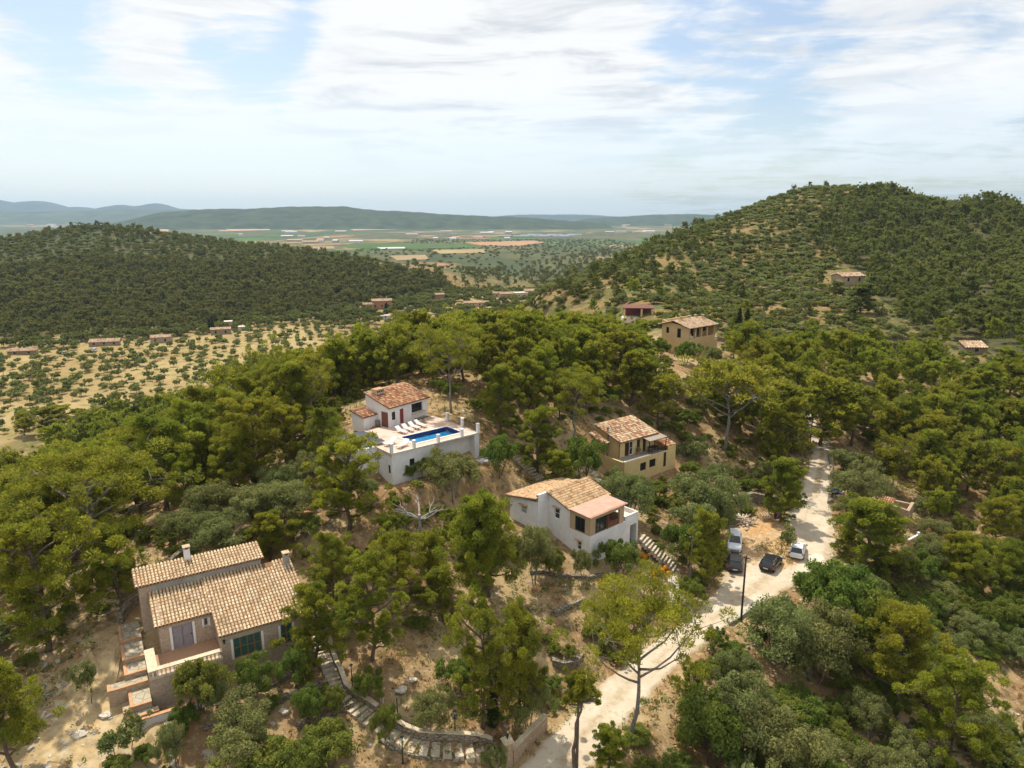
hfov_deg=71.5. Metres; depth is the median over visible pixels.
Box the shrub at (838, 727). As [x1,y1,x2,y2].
[819,715,853,742]
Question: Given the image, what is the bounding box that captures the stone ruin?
[872,495,913,528]
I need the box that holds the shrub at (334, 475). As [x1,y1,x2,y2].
[320,471,341,485]
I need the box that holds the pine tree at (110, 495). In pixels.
[50,437,131,522]
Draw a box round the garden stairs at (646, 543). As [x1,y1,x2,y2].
[638,534,677,572]
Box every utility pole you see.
[689,536,692,576]
[740,555,749,621]
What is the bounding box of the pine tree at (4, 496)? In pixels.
[0,493,22,567]
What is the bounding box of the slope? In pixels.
[0,209,187,224]
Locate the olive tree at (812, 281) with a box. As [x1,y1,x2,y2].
[808,278,817,283]
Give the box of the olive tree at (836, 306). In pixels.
[830,302,846,309]
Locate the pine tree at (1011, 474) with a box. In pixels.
[992,454,1023,480]
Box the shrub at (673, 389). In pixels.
[662,381,682,399]
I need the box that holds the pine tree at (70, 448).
[57,445,114,492]
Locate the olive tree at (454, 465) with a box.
[416,446,481,503]
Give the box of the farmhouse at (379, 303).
[371,297,391,308]
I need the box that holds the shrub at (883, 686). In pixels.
[869,677,901,696]
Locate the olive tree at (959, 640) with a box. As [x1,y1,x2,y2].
[921,630,984,656]
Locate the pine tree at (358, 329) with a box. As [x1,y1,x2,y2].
[343,322,387,387]
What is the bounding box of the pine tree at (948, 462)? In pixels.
[918,453,963,496]
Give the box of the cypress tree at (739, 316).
[736,307,742,328]
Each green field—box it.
[199,233,237,235]
[345,243,477,248]
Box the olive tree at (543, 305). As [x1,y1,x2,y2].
[538,304,548,308]
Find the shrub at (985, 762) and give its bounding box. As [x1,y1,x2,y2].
[981,760,1012,767]
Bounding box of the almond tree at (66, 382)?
[60,380,73,387]
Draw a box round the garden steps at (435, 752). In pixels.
[386,730,485,763]
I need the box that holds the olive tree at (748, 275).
[745,273,754,277]
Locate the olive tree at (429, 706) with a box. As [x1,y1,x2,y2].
[410,683,455,730]
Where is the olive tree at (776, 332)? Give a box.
[772,328,783,335]
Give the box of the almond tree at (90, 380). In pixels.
[82,378,92,382]
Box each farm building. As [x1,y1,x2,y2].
[285,231,297,233]
[287,239,302,241]
[302,241,318,242]
[349,240,362,242]
[473,236,482,238]
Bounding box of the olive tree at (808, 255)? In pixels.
[805,252,813,259]
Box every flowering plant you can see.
[639,552,649,564]
[643,564,671,580]
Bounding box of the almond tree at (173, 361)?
[169,359,177,366]
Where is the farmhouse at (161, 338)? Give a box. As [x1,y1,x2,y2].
[149,334,172,342]
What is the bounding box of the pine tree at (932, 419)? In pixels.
[905,407,972,458]
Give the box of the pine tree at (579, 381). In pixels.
[540,367,618,437]
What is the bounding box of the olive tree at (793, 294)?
[788,291,796,298]
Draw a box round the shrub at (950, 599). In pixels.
[936,591,965,607]
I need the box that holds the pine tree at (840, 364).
[820,359,860,385]
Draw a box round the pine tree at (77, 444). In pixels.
[70,442,80,447]
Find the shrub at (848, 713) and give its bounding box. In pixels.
[842,702,857,719]
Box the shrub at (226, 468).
[216,463,228,472]
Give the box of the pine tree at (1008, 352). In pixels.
[982,345,1023,390]
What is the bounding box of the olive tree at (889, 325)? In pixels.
[882,322,894,331]
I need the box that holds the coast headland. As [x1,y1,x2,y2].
[491,214,617,220]
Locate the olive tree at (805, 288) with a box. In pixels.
[800,286,810,291]
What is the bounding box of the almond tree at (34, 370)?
[26,368,38,373]
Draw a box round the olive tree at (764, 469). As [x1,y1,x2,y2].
[748,459,773,476]
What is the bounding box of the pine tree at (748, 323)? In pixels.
[722,319,780,357]
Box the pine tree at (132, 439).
[99,423,158,504]
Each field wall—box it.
[717,337,724,341]
[744,285,783,288]
[775,299,814,302]
[873,336,915,339]
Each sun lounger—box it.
[383,436,396,445]
[394,425,407,433]
[396,438,408,448]
[401,423,413,432]
[407,421,419,427]
[414,419,426,426]
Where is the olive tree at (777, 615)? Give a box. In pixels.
[744,593,831,668]
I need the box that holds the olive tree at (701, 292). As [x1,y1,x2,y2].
[694,289,706,296]
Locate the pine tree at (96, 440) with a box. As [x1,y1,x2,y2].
[78,430,112,480]
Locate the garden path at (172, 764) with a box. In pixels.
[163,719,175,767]
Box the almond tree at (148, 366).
[143,364,154,370]
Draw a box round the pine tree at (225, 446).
[200,432,253,496]
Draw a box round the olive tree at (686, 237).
[681,234,691,239]
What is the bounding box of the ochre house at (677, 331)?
[658,314,718,356]
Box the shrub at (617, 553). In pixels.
[592,538,641,575]
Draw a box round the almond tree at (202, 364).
[198,360,207,367]
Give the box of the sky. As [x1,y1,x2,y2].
[0,0,1023,216]
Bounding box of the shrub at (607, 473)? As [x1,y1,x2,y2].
[602,470,615,479]
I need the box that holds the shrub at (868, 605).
[832,582,917,657]
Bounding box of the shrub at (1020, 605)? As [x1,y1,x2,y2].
[1005,598,1023,624]
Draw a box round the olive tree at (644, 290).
[639,288,651,293]
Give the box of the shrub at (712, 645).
[703,624,728,650]
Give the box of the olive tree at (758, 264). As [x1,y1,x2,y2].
[754,262,763,266]
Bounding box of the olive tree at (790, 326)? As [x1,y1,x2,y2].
[787,325,797,328]
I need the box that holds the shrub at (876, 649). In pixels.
[867,643,897,655]
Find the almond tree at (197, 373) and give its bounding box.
[193,370,204,377]
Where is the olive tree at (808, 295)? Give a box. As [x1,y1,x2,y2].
[800,291,814,298]
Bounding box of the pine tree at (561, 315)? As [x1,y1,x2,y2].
[547,310,571,321]
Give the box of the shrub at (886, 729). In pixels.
[871,713,899,739]
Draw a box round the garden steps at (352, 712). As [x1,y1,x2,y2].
[343,695,382,733]
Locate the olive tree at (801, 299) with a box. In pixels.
[797,296,809,301]
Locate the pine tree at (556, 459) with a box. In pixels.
[541,448,575,479]
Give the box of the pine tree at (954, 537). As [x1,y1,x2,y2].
[934,529,981,583]
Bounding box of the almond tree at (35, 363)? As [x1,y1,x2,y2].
[32,361,44,366]
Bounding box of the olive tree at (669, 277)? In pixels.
[663,274,673,281]
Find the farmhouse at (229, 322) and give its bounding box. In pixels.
[224,320,232,328]
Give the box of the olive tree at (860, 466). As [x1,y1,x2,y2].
[840,456,885,479]
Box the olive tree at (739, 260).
[731,258,742,263]
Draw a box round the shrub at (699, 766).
[684,757,704,767]
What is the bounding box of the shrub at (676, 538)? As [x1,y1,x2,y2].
[658,522,705,567]
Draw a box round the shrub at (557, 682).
[544,675,564,689]
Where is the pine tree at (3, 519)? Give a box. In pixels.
[0,502,38,569]
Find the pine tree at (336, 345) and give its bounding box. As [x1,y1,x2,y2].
[315,331,371,397]
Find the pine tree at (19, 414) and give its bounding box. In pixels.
[6,409,38,434]
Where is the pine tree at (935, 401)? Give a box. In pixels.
[905,389,972,430]
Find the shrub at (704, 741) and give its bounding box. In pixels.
[701,733,727,749]
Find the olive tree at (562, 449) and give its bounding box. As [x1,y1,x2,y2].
[559,447,568,456]
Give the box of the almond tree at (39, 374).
[31,372,44,378]
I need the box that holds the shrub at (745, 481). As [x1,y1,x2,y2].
[735,475,760,491]
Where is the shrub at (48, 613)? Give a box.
[21,605,54,625]
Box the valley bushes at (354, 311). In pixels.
[0,224,634,347]
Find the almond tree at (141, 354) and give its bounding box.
[135,352,143,356]
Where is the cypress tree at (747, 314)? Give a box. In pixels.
[743,308,750,336]
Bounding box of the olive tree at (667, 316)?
[657,314,675,318]
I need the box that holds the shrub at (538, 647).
[507,640,542,660]
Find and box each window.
[203,617,208,625]
[233,631,261,657]
[280,623,292,642]
[411,402,421,412]
[521,505,526,513]
[555,508,559,518]
[575,516,584,532]
[595,515,605,532]
[629,441,632,454]
[640,462,645,470]
[649,459,654,466]
[677,328,680,337]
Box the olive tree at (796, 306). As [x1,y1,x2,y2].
[788,303,802,310]
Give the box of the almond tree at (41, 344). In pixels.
[37,342,46,346]
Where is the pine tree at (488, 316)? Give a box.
[477,311,505,328]
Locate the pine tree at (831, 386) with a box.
[791,368,873,445]
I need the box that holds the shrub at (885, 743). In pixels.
[873,738,894,749]
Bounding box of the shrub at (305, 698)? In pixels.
[289,681,324,724]
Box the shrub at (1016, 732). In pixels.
[1012,729,1019,735]
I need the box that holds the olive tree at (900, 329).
[890,326,906,333]
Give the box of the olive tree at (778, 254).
[772,252,781,259]
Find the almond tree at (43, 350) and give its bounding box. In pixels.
[36,347,53,354]
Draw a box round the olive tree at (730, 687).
[682,669,781,750]
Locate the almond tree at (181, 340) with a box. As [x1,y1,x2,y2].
[174,337,185,343]
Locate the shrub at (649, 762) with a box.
[633,760,672,767]
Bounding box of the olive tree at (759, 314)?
[752,312,769,317]
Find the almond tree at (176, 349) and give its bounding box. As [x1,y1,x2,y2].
[170,347,180,351]
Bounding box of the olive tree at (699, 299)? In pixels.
[691,297,706,301]
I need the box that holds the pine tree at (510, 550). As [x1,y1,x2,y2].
[452,507,528,599]
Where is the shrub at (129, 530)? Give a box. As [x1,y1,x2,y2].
[116,519,147,537]
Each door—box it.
[172,622,193,648]
[381,411,387,427]
[400,408,402,423]
[625,442,628,455]
[663,452,665,466]
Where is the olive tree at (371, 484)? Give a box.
[356,479,379,495]
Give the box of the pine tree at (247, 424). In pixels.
[208,421,266,478]
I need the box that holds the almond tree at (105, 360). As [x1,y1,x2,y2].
[101,358,109,363]
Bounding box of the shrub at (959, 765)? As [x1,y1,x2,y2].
[930,760,965,767]
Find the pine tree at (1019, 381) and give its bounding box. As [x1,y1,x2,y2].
[1006,376,1023,398]
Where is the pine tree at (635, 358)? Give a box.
[611,349,659,405]
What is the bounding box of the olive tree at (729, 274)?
[725,271,735,277]
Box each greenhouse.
[513,235,528,236]
[533,235,548,236]
[553,235,568,236]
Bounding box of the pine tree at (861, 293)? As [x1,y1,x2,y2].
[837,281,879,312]
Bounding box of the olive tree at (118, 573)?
[107,552,147,595]
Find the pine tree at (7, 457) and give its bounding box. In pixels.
[0,445,25,471]
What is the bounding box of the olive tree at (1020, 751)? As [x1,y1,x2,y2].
[996,740,1023,767]
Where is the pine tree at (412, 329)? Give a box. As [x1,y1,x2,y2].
[397,321,420,376]
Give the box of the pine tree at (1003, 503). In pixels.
[973,493,1023,538]
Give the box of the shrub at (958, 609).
[948,602,961,614]
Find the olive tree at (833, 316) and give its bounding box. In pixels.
[826,313,841,322]
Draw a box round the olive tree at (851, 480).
[824,467,896,499]
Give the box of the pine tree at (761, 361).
[745,354,775,409]
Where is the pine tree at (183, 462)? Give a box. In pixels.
[162,452,205,507]
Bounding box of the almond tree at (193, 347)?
[187,344,199,349]
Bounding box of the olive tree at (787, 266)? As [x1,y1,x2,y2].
[784,263,793,268]
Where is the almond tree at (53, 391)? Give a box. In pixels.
[44,388,59,395]
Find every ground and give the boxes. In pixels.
[0,190,1023,767]
[729,518,802,569]
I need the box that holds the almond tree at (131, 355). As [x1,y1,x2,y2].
[124,353,136,357]
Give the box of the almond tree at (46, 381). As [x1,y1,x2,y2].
[39,377,53,385]
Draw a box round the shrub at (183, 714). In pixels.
[167,699,200,733]
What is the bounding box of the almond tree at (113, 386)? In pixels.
[107,382,122,389]
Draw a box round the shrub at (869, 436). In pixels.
[861,430,880,445]
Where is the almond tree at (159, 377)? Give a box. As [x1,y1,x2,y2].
[152,373,165,381]
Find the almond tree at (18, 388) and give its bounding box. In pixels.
[8,386,25,391]
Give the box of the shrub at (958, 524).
[944,514,978,532]
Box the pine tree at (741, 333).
[721,321,774,359]
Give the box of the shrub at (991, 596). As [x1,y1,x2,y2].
[975,591,1009,613]
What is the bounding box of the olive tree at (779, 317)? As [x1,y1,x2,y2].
[774,315,785,320]
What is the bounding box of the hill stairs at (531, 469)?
[512,455,542,480]
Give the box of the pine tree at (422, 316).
[407,309,433,371]
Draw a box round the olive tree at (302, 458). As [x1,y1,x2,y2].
[293,450,329,483]
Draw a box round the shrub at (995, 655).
[971,645,1004,663]
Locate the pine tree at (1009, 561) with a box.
[982,536,1023,587]
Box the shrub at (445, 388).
[440,383,463,395]
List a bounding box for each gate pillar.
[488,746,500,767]
[500,733,513,767]
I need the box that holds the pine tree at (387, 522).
[363,510,405,559]
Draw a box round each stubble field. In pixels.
[311,246,335,248]
[391,255,428,259]
[432,249,484,253]
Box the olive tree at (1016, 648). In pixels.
[1003,627,1023,668]
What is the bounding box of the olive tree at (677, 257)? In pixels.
[675,254,684,261]
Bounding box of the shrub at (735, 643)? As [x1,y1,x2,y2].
[718,639,748,654]
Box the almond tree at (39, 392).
[32,389,43,395]
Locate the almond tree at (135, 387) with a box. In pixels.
[128,384,142,391]
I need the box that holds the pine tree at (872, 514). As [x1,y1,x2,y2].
[826,492,915,576]
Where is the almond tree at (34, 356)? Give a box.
[29,353,40,358]
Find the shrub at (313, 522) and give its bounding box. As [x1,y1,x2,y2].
[286,513,324,537]
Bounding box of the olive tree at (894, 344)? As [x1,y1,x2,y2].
[892,341,903,350]
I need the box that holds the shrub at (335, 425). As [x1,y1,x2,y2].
[316,415,342,429]
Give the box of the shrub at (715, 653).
[707,644,731,660]
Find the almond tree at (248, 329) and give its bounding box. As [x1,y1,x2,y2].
[242,326,253,331]
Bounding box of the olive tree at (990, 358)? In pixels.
[986,355,996,363]
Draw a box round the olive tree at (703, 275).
[699,273,707,277]
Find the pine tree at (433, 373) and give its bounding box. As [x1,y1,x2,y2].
[417,329,447,383]
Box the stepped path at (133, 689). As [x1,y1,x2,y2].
[107,621,158,718]
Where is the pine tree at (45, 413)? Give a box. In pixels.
[19,403,73,432]
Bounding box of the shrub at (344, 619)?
[328,607,367,630]
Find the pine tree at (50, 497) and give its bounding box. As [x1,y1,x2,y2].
[24,467,89,555]
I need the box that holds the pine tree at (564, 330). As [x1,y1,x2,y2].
[540,316,582,352]
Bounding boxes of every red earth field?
[351,229,390,230]
[465,240,544,245]
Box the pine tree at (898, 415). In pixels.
[872,403,914,449]
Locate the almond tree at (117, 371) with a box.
[109,369,121,376]
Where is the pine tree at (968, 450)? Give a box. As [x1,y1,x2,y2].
[953,441,993,495]
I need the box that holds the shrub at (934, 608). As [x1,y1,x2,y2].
[919,597,947,618]
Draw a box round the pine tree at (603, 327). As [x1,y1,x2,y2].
[586,322,622,354]
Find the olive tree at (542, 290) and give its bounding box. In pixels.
[537,287,546,295]
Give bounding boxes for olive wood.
[0,184,1023,767]
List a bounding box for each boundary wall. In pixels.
[116,548,182,623]
[513,714,547,764]
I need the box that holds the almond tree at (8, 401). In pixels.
[3,398,13,404]
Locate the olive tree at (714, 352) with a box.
[704,345,722,360]
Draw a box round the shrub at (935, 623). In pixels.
[926,614,940,631]
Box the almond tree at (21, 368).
[17,365,27,372]
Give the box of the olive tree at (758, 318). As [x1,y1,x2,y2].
[751,315,764,321]
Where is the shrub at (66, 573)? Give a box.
[22,563,67,581]
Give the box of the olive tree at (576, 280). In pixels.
[572,278,583,283]
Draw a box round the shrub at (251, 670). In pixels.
[234,649,278,696]
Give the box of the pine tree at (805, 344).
[784,339,829,372]
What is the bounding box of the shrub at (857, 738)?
[838,732,869,747]
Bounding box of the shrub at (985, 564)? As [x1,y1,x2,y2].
[983,560,1001,572]
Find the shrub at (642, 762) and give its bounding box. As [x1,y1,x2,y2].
[632,755,663,767]
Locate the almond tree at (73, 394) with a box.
[69,389,78,396]
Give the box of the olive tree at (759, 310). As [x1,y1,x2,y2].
[754,308,764,312]
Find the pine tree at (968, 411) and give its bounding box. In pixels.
[954,401,987,444]
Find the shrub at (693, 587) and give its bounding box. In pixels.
[673,575,708,603]
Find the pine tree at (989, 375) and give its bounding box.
[957,368,1010,402]
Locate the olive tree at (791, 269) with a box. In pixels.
[788,266,798,272]
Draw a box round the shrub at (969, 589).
[953,582,977,598]
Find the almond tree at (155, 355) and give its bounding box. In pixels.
[149,352,160,358]
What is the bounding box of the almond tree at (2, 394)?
[0,390,12,396]
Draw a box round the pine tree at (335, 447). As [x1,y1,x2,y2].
[301,427,397,531]
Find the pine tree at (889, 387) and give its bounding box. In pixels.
[869,373,908,418]
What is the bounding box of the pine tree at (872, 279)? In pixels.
[862,275,885,286]
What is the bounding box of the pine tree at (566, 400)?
[543,367,583,420]
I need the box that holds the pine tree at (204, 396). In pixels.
[172,384,231,461]
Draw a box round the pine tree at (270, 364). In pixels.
[248,357,316,406]
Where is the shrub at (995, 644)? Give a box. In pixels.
[987,638,1015,654]
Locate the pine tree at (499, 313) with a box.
[490,309,510,322]
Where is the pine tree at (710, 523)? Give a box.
[680,504,733,578]
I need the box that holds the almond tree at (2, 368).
[0,366,5,373]
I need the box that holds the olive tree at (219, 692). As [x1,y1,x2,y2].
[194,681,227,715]
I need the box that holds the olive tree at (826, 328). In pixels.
[819,326,831,330]
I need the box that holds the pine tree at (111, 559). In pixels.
[79,522,147,611]
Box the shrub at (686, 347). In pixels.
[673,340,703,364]
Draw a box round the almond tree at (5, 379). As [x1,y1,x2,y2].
[1,376,8,381]
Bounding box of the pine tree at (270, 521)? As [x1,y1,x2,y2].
[244,509,307,561]
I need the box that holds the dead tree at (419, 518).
[394,488,447,569]
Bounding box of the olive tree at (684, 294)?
[675,291,688,297]
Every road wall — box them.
[728,602,757,625]
[827,450,832,503]
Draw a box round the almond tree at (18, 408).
[13,406,26,414]
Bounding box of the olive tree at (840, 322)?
[835,319,844,326]
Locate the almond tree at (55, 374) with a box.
[49,371,60,377]
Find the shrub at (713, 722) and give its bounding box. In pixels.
[675,680,744,767]
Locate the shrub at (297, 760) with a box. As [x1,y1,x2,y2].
[275,736,329,767]
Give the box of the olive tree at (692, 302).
[684,299,698,305]
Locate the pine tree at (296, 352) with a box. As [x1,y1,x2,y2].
[278,348,307,404]
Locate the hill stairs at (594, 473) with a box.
[587,466,598,476]
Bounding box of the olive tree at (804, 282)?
[800,279,811,285]
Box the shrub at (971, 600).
[961,595,981,609]
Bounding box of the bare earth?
[33,644,167,767]
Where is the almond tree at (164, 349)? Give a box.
[156,346,168,352]
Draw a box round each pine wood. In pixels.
[0,220,621,337]
[0,276,1023,614]
[95,180,1023,412]
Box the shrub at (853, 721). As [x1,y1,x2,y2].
[851,711,883,729]
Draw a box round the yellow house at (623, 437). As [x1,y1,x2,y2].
[589,415,675,476]
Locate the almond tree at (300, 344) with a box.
[296,341,304,347]
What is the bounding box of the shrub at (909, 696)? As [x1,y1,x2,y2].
[905,676,914,698]
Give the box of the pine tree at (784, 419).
[744,406,812,461]
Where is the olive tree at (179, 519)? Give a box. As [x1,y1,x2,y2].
[153,502,209,540]
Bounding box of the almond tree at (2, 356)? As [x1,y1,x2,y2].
[0,354,10,359]
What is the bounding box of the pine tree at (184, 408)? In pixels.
[158,395,222,483]
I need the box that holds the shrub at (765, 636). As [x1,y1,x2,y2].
[747,626,768,644]
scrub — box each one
[0,186,1023,767]
[0,361,1023,767]
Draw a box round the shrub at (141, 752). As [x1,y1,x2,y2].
[133,743,161,764]
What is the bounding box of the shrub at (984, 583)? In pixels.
[973,565,1001,591]
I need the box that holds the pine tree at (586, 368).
[571,364,606,414]
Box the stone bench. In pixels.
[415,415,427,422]
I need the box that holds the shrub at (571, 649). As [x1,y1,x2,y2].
[562,643,579,658]
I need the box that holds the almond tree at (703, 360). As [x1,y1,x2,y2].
[699,353,710,364]
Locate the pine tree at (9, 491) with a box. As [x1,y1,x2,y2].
[2,468,51,527]
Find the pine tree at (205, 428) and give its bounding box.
[185,418,228,481]
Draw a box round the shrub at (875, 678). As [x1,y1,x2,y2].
[871,668,893,679]
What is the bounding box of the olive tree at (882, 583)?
[863,572,890,595]
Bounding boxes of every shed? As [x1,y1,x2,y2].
[6,347,37,354]
[88,338,120,346]
[380,314,389,318]
[959,340,988,353]
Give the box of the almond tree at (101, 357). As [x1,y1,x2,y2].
[98,354,105,361]
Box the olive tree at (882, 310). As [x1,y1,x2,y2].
[876,307,888,316]
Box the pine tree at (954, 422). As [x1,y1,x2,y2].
[937,415,976,448]
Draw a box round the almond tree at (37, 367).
[30,366,41,369]
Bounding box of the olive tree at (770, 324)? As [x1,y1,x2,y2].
[763,321,777,328]
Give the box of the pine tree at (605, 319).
[584,315,620,348]
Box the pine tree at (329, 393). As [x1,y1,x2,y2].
[318,345,341,397]
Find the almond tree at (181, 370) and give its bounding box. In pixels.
[175,368,184,375]
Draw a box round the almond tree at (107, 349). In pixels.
[101,346,113,353]
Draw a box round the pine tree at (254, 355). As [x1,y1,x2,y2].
[237,333,290,391]
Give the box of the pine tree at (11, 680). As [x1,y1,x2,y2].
[0,656,65,767]
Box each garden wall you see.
[202,718,235,731]
[266,679,327,709]
[296,700,353,730]
[380,738,460,762]
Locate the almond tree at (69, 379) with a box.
[60,376,72,382]
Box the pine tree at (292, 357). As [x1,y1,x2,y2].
[287,354,334,399]
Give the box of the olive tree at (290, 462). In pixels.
[284,457,314,477]
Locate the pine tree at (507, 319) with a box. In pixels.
[495,303,547,366]
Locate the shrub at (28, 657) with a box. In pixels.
[12,652,39,668]
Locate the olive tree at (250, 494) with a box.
[229,480,283,523]
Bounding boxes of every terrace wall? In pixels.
[530,569,613,579]
[551,651,583,669]
[552,597,584,617]
[731,491,778,505]
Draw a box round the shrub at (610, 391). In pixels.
[603,385,623,401]
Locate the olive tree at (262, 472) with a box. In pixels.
[252,462,303,486]
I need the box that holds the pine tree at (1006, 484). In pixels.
[976,475,1023,524]
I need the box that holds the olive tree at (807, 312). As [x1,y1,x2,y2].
[801,309,813,317]
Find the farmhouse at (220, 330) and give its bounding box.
[210,327,230,334]
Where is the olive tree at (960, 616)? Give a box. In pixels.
[940,600,977,633]
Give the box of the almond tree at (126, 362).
[121,359,130,365]
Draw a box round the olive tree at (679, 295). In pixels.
[671,292,683,298]
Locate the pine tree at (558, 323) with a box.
[535,316,570,354]
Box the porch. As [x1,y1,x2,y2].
[907,532,919,545]
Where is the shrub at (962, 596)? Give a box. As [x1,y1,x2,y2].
[952,590,968,601]
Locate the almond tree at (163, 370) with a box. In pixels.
[160,367,169,374]
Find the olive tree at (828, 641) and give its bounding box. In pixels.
[768,596,871,684]
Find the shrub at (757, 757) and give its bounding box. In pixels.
[725,748,759,767]
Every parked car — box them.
[726,528,743,551]
[727,552,742,571]
[759,553,782,571]
[788,541,807,558]
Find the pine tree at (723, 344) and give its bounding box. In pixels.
[721,329,744,358]
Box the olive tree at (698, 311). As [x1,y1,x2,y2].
[689,308,705,316]
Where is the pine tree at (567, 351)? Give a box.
[552,336,582,394]
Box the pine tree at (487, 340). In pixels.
[463,333,512,385]
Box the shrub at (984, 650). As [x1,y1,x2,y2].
[963,642,992,655]
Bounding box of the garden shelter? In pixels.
[621,305,653,322]
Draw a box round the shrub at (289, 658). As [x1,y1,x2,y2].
[276,641,312,687]
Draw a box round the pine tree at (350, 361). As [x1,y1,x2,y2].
[336,346,368,395]
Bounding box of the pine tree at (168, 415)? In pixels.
[149,411,198,471]
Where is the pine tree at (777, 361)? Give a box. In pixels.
[761,351,784,389]
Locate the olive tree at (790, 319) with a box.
[785,315,803,322]
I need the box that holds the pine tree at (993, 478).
[968,440,1023,497]
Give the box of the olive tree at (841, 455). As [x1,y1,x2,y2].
[828,448,861,465]
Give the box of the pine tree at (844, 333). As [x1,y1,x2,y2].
[830,328,866,364]
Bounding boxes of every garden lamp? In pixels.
[349,664,352,685]
[395,693,398,712]
[400,735,403,763]
[453,709,455,730]
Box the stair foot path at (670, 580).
[667,576,684,602]
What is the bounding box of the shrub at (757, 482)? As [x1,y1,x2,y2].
[752,477,769,490]
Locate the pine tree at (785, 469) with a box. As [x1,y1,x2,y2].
[759,455,809,523]
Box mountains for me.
[0,200,197,211]
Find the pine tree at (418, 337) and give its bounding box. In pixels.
[411,326,445,379]
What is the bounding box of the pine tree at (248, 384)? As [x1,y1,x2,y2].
[216,372,274,428]
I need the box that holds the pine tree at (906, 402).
[877,395,931,446]
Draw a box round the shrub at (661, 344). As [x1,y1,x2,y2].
[650,337,671,357]
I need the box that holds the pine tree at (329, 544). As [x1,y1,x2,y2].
[298,530,353,605]
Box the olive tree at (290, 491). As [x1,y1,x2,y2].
[259,478,314,521]
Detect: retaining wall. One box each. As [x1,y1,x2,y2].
[140,698,204,730]
[213,663,312,705]
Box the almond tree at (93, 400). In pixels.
[86,397,100,404]
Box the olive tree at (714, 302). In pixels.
[709,298,722,307]
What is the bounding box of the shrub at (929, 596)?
[917,589,947,611]
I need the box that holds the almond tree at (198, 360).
[194,358,204,362]
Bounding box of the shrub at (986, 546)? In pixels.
[974,534,1004,556]
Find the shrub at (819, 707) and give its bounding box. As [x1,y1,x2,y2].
[772,681,828,729]
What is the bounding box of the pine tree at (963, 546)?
[939,530,1010,586]
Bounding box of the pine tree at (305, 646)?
[294,635,314,687]
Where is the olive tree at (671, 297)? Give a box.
[664,293,677,300]
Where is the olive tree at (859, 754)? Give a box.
[843,740,896,767]
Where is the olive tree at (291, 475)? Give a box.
[259,466,300,483]
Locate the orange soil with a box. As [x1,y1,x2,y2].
[746,522,776,533]
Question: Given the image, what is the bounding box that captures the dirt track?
[518,414,835,767]
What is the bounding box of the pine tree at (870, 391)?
[815,383,896,446]
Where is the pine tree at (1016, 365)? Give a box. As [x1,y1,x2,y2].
[996,357,1023,395]
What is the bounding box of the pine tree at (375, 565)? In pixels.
[331,548,409,661]
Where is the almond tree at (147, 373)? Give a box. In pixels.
[142,370,153,376]
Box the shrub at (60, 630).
[49,623,68,640]
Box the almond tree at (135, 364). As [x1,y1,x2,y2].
[129,361,139,368]
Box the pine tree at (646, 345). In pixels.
[626,334,661,374]
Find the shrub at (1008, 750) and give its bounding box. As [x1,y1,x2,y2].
[959,722,1023,765]
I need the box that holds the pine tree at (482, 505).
[431,488,520,606]
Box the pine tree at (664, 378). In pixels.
[634,372,683,426]
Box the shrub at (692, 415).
[680,409,702,423]
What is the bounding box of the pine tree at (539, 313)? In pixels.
[529,309,549,339]
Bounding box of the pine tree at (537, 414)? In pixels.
[509,406,562,472]
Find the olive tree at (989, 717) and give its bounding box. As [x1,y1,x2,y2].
[960,709,1014,743]
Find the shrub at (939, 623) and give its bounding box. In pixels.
[926,614,943,631]
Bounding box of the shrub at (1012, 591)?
[994,587,1023,601]
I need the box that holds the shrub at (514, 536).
[500,533,519,548]
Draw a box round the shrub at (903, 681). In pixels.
[900,677,912,694]
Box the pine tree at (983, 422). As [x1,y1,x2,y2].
[959,414,997,453]
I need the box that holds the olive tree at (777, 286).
[772,284,782,289]
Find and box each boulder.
[72,730,86,739]
[98,711,111,718]
[278,708,289,714]
[395,685,406,693]
[406,677,416,682]
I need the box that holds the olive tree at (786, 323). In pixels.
[780,321,796,326]
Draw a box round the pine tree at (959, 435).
[946,431,980,475]
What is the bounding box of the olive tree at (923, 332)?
[916,328,931,337]
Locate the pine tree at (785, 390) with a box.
[774,378,823,432]
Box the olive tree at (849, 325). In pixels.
[842,322,859,327]
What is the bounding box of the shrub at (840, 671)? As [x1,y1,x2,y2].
[827,664,848,674]
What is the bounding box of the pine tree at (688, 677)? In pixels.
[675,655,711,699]
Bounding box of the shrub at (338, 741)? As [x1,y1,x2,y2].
[284,717,360,767]
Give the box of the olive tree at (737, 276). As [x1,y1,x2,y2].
[732,273,744,280]
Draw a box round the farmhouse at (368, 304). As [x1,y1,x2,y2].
[361,302,373,308]
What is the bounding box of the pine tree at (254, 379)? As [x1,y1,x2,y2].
[241,361,288,421]
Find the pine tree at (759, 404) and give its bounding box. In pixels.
[733,365,774,424]
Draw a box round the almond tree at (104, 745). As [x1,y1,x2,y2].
[95,724,127,756]
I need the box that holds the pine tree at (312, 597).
[268,580,357,666]
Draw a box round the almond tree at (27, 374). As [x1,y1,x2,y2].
[22,371,34,379]
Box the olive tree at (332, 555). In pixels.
[314,545,351,566]
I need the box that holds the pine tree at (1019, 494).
[981,489,1023,536]
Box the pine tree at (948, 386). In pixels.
[917,382,975,415]
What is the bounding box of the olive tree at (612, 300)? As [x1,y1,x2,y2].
[608,297,619,303]
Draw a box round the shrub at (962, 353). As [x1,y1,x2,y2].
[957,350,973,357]
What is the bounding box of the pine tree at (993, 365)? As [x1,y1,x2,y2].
[970,360,1010,400]
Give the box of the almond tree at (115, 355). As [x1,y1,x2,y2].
[111,351,119,357]
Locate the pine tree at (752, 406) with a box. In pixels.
[720,381,760,433]
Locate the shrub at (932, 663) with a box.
[903,658,946,687]
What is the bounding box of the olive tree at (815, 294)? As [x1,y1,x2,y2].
[810,292,822,297]
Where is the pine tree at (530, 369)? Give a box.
[510,355,552,414]

